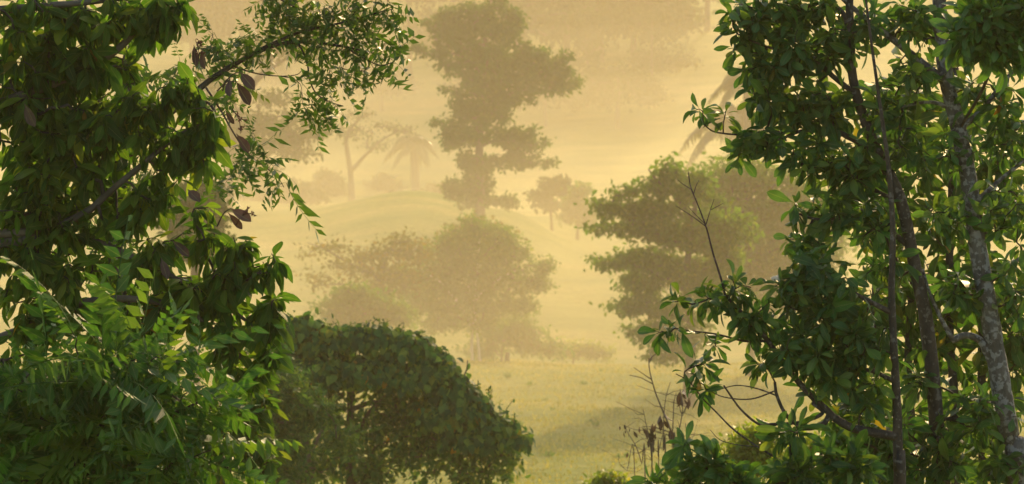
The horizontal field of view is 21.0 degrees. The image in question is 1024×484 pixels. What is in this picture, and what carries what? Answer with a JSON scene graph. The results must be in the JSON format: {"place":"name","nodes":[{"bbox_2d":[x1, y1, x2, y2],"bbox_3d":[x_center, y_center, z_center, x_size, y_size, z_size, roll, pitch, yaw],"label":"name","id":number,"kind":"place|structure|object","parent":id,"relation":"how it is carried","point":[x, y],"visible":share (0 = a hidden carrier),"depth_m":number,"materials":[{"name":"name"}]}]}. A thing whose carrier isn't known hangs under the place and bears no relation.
{"place":"outdoors","nodes":[
{"label":"outdoors","id":0,"kind":"place"},
{"bbox_2d":[0,0,1023,483],"bbox_3d":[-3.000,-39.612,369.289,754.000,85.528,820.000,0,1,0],"label":"terrain","id":1,"kind":"structure","parent":0,"point":[598,150],"depth_m":213.80,"materials":[{"name":"green plant"}]},
{"bbox_2d":[0,0,301,483],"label":"drooping tree","id":2,"kind":"object","parent":1,"relation":"on","point":[64,140],"visible":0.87,"depth_m":13.45,"materials":[{"name":"green plant"}]},
{"bbox_2d":[0,214,302,483],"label":"fern leaved shrub","id":3,"kind":"object","parent":1,"relation":"on","point":[104,422],"visible":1,"depth_m":11.40,"materials":[{"name":"green plant"}]},
{"bbox_2d":[47,345,291,483],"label":"undergrowth bush","id":4,"kind":"object","parent":1,"relation":"on","point":[266,463],"visible":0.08,"depth_m":17.98,"materials":[{"name":"green plant"}]},
{"bbox_2d":[151,178,237,393],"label":"feathery tree","id":5,"kind":"object","parent":1,"relation":"on","point":[190,204],"visible":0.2,"depth_m":111.58,"materials":[{"name":"green plant"}]},
{"bbox_2d":[172,0,243,69],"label":"ragged tree","id":6,"kind":"object","parent":1,"relation":"on","point":[213,22],"visible":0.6,"depth_m":379.37,"materials":[{"name":"brown plant"}]},
{"bbox_2d":[182,3,238,49],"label":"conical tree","id":7,"kind":"object","parent":1,"relation":"on","point":[232,17],"visible":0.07,"depth_m":392.74,"materials":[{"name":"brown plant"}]},
{"bbox_2d":[192,0,291,52],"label":"domed tree","id":8,"kind":"object","parent":1,"relation":"on","point":[238,7],"visible":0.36,"depth_m":384.16,"materials":[{"name":"brown plant"}]},
{"bbox_2d":[223,172,269,199],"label":"bush","id":9,"kind":"object","parent":1,"relation":"on","point":[248,186],"visible":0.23,"depth_m":283.38,"materials":[{"name":"brown plant"}]},
{"bbox_2d":[76,0,425,368],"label":"feathery tree","id":10,"kind":"object","parent":1,"relation":"on","point":[351,21],"visible":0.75,"depth_m":16.47,"materials":[{"name":"green plant"}]},
{"bbox_2d":[218,52,298,102],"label":"domed tree","id":11,"kind":"object","parent":1,"relation":"on","point":[281,71],"visible":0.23,"depth_m":360.01,"materials":[{"name":"brown plant"}]},
{"bbox_2d":[257,173,279,189],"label":"bush","id":12,"kind":"object","parent":1,"relation":"on","point":[261,182],"visible":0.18,"depth_m":289.34,"materials":[{"name":"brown plant"}]},
{"bbox_2d":[196,25,345,213],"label":"spreading tree","id":13,"kind":"object","parent":1,"relation":"on","point":[289,136],"visible":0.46,"depth_m":235.35,"materials":[{"name":"brown plant"}]},
{"bbox_2d":[243,0,338,59],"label":"ragged tree","id":14,"kind":"object","parent":1,"relation":"on","point":[256,30],"visible":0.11,"depth_m":385.17,"materials":[{"name":"brown plant"}]},
{"bbox_2d":[251,177,336,204],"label":"bush","id":15,"kind":"object","parent":1,"relation":"on","point":[309,196],"visible":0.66,"depth_m":280.92,"materials":[{"name":"brown plant"}]},
{"bbox_2d":[233,344,377,483],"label":"feathery bush","id":16,"kind":"object","parent":1,"relation":"on","point":[296,412],"visible":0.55,"depth_m":39.98,"materials":[{"name":"green plant"}]},
{"bbox_2d":[298,0,337,15],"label":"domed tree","id":17,"kind":"object","parent":1,"relation":"on","point":[324,1],"visible":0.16,"depth_m":414.63,"materials":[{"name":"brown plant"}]},
{"bbox_2d":[308,166,347,196],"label":"bush","id":18,"kind":"object","parent":1,"relation":"on","point":[325,181],"visible":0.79,"depth_m":291.26,"materials":[{"name":"brown plant"}]},
{"bbox_2d":[283,0,389,88],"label":"ragged tree","id":19,"kind":"object","parent":1,"relation":"on","point":[367,6],"visible":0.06,"depth_m":369.59,"materials":[{"name":"brown plant"}]},
{"bbox_2d":[303,276,420,330],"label":"dense bush","id":20,"kind":"object","parent":1,"relation":"on","point":[359,303],"visible":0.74,"depth_m":137.62,"materials":[{"name":"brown plant"}]},
{"bbox_2d":[292,226,440,329],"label":"tree","id":21,"kind":"object","parent":1,"relation":"on","point":[400,277],"visible":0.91,"depth_m":147.75,"materials":[{"name":"brown plant"}]},
{"bbox_2d":[330,107,427,200],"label":"thin tree","id":22,"kind":"object","parent":1,"relation":"on","point":[350,168],"visible":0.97,"depth_m":283.71,"materials":[{"name":"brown plant"}]},
{"bbox_2d":[364,0,394,30],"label":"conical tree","id":23,"kind":"object","parent":1,"relation":"on","point":[388,12],"visible":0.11,"depth_m":398.60,"materials":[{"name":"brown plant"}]},
{"bbox_2d":[228,307,535,483],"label":"vine covered tree","id":24,"kind":"object","parent":1,"relation":"on","point":[451,417],"visible":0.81,"depth_m":42.30,"materials":[{"name":"green plant"}]},
{"bbox_2d":[342,62,423,111],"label":"domed tree","id":25,"kind":"object","parent":1,"relation":"on","point":[383,87],"visible":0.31,"depth_m":355.81,"materials":[{"name":"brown plant"}]},
{"bbox_2d":[362,172,409,192],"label":"bush","id":26,"kind":"object","parent":1,"relation":"on","point":[385,182],"visible":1,"depth_m":298.55,"materials":[{"name":"brown plant"}]},
{"bbox_2d":[326,0,450,77],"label":"ragged tree","id":27,"kind":"object","parent":1,"relation":"on","point":[427,11],"visible":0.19,"depth_m":367.15,"materials":[{"name":"brown plant"}]},
{"bbox_2d":[15,362,798,483],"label":"weeds","id":28,"kind":"object","parent":1,"relation":"on","point":[530,383],"visible":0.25,"depth_m":115.66,"materials":[{"name":"green plant"}]},
{"bbox_2d":[381,134,438,190],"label":"palm tree","id":29,"kind":"object","parent":1,"relation":"on","point":[412,145],"visible":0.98,"depth_m":295.44,"materials":[{"name":"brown plant"}]},
{"bbox_2d":[416,179,490,199],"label":"bush","id":30,"kind":"object","parent":1,"relation":"on","point":[435,189],"visible":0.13,"depth_m":287.51,"materials":[{"name":"brown plant"}]},
{"bbox_2d":[435,0,492,5],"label":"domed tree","id":31,"kind":"object","parent":1,"relation":"on","point":[459,1],"visible":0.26,"depth_m":404.07,"materials":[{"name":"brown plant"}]},
{"bbox_2d":[437,20,505,98],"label":"ragged tree","id":32,"kind":"object","parent":1,"relation":"on","point":[457,79],"visible":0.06,"depth_m":347.73,"materials":[{"name":"brown plant"}]},
{"bbox_2d":[428,211,527,359],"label":"tree","id":33,"kind":"object","parent":1,"relation":"on","point":[499,222],"visible":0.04,"depth_m":157.98,"materials":[{"name":"brown plant"}]},
{"bbox_2d":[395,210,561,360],"bbox_3d":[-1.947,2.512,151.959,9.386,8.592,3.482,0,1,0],"label":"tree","id":34,"kind":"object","parent":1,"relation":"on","point":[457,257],"visible":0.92,"depth_m":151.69,"materials":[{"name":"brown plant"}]},
{"bbox_2d":[405,0,586,218],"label":"tall tree","id":35,"kind":"object","parent":1,"relation":"on","point":[489,80],"visible":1,"depth_m":204.22,"materials":[{"name":"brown plant"}]},
{"bbox_2d":[504,352,509,362],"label":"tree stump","id":36,"kind":"object","parent":1,"relation":"on","point":[507,354],"visible":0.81,"depth_m":146.06,"materials":[{"name":"brown wood"}]},
{"bbox_2d":[450,311,576,361],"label":"bush","id":37,"kind":"object","parent":1,"relation":"on","point":[519,336],"visible":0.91,"depth_m":153.76,"materials":[{"name":"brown plant"}]},
{"bbox_2d":[458,1,575,71],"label":"ragged tree","id":38,"kind":"object","parent":1,"relation":"on","point":[557,34],"visible":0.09,"depth_m":370.86,"materials":[{"name":"brown plant"}]},
{"bbox_2d":[522,173,573,230],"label":"tree","id":39,"kind":"object","parent":1,"relation":"on","point":[542,199],"visible":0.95,"depth_m":243.57,"materials":[{"name":"brown plant"}]},
{"bbox_2d":[510,79,585,126],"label":"domed tree","id":40,"kind":"object","parent":1,"relation":"on","point":[545,105],"visible":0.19,"depth_m":342.22,"materials":[{"name":"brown plant"}]},
{"bbox_2d":[495,0,648,65],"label":"domed tree","id":41,"kind":"object","parent":1,"relation":"on","point":[534,10],"visible":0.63,"depth_m":358.42,"materials":[{"name":"brown plant"}]},
{"bbox_2d":[544,1,604,61],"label":"ragged tree","id":42,"kind":"object","parent":1,"relation":"on","point":[599,48],"visible":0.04,"depth_m":373.04,"materials":[{"name":"brown plant"}]},
{"bbox_2d":[552,180,599,239],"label":"tree","id":43,"kind":"object","parent":1,"relation":"on","point":[571,214],"visible":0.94,"depth_m":239.51,"materials":[{"name":"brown plant"}]},
{"bbox_2d":[540,336,618,364],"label":"bush","id":44,"kind":"object","parent":1,"relation":"on","point":[589,351],"visible":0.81,"depth_m":159.84,"materials":[{"name":"brown plant"}]},
{"bbox_2d":[565,6,609,106],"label":"conical tree","id":45,"kind":"object","parent":1,"relation":"on","point":[585,26],"visible":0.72,"depth_m":351.08,"materials":[{"name":"brown plant"}]},
{"bbox_2d":[580,463,630,483],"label":"sunlit bush","id":46,"kind":"object","parent":1,"relation":"on","point":[608,478],"visible":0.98,"depth_m":36.01,"materials":[{"name":"green plant"}]},
{"bbox_2d":[597,401,664,483],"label":"dry weed","id":47,"kind":"object","parent":1,"relation":"on","point":[652,438],"visible":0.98,"depth_m":28.06,"materials":[{"name":"brown plant"}]},
{"bbox_2d":[552,0,716,68],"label":"domed tree","id":48,"kind":"object","parent":1,"relation":"on","point":[680,15],"visible":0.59,"depth_m":362.00,"materials":[{"name":"brown plant"}]},
{"bbox_2d":[621,8,705,76],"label":"ragged tree","id":49,"kind":"object","parent":1,"relation":"on","point":[650,61],"visible":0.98,"depth_m":354.67,"materials":[{"name":"brown plant"}]},
{"bbox_2d":[573,151,770,407],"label":"layered tree","id":50,"kind":"object","parent":1,"relation":"on","point":[650,218],"visible":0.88,"depth_m":117.63,"materials":[{"name":"green plant"}]},
{"bbox_2d":[630,352,714,480],"bbox_3d":[1.527,4.161,28.324,0.700,6.086,1.134,-1,1,-38],"label":"dry weed","id":51,"kind":"object","parent":1,"relation":"on","point":[661,424],"visible":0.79,"depth_m":28.08,"materials":[{"name":"brown plant"}]},
{"bbox_2d":[626,420,764,483],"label":"broadleaf shrub","id":52,"kind":"object","parent":1,"relation":"on","point":[697,469],"visible":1,"depth_m":12.49,"materials":[{"name":"green plant"}]},
{"bbox_2d":[704,0,737,30],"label":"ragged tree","id":53,"kind":"object","parent":1,"relation":"on","point":[707,12],"visible":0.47,"depth_m":391.00,"materials":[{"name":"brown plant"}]},
{"bbox_2d":[706,66,754,160],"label":"palm tree","id":54,"kind":"object","parent":1,"relation":"on","point":[727,86],"visible":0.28,"depth_m":227.62,"materials":[{"name":"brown plant"}]},
{"bbox_2d":[678,101,786,182],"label":"palm tree","id":55,"kind":"object","parent":1,"relation":"on","point":[707,137],"visible":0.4,"depth_m":233.97,"materials":[{"name":"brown plant"}]},
{"bbox_2d":[718,416,798,480],"bbox_3d":[2.723,4.693,31.123,1.010,5.489,0.739,0,1,0],"label":"sunlit bush","id":56,"kind":"object","parent":1,"relation":"on","point":[737,453],"visible":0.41,"depth_m":30.92,"materials":[{"name":"green plant"}]},
{"bbox_2d":[637,0,905,483],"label":"broadleaf tree","id":57,"kind":"object","parent":1,"relation":"on","point":[811,291],"visible":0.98,"depth_m":12.88,"materials":[{"name":"green plant"}]},
{"bbox_2d":[681,151,869,376],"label":"round tree","id":58,"kind":"object","parent":1,"relation":"on","point":[768,259],"visible":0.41,"depth_m":133.19,"materials":[{"name":"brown plant"}]},
{"bbox_2d":[772,431,832,483],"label":"sunlit bush","id":59,"kind":"object","parent":1,"relation":"on","point":[809,441],"visible":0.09,"depth_m":29.98,"materials":[{"name":"green plant"}]},
{"bbox_2d":[683,0,949,483],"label":"broadleaf tree","id":60,"kind":"object","parent":1,"relation":"on","point":[764,75],"visible":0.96,"depth_m":13.46,"materials":[{"name":"green plant"}]},
{"bbox_2d":[745,406,889,483],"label":"broadleaf shrub","id":61,"kind":"object","parent":1,"relation":"on","point":[853,465],"visible":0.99,"depth_m":12.79,"materials":[{"name":"green plant"}]},
{"bbox_2d":[810,57,1023,483],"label":"understorey tree","id":62,"kind":"object","parent":1,"relation":"on","point":[927,185],"visible":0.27,"depth_m":17.41,"materials":[{"name":"green plant"}]},
{"bbox_2d":[817,0,1023,483],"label":"broadleaf tree","id":63,"kind":"object","parent":1,"relation":"on","point":[988,35],"visible":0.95,"depth_m":13.46,"materials":[{"name":"green plant"}]}
]}

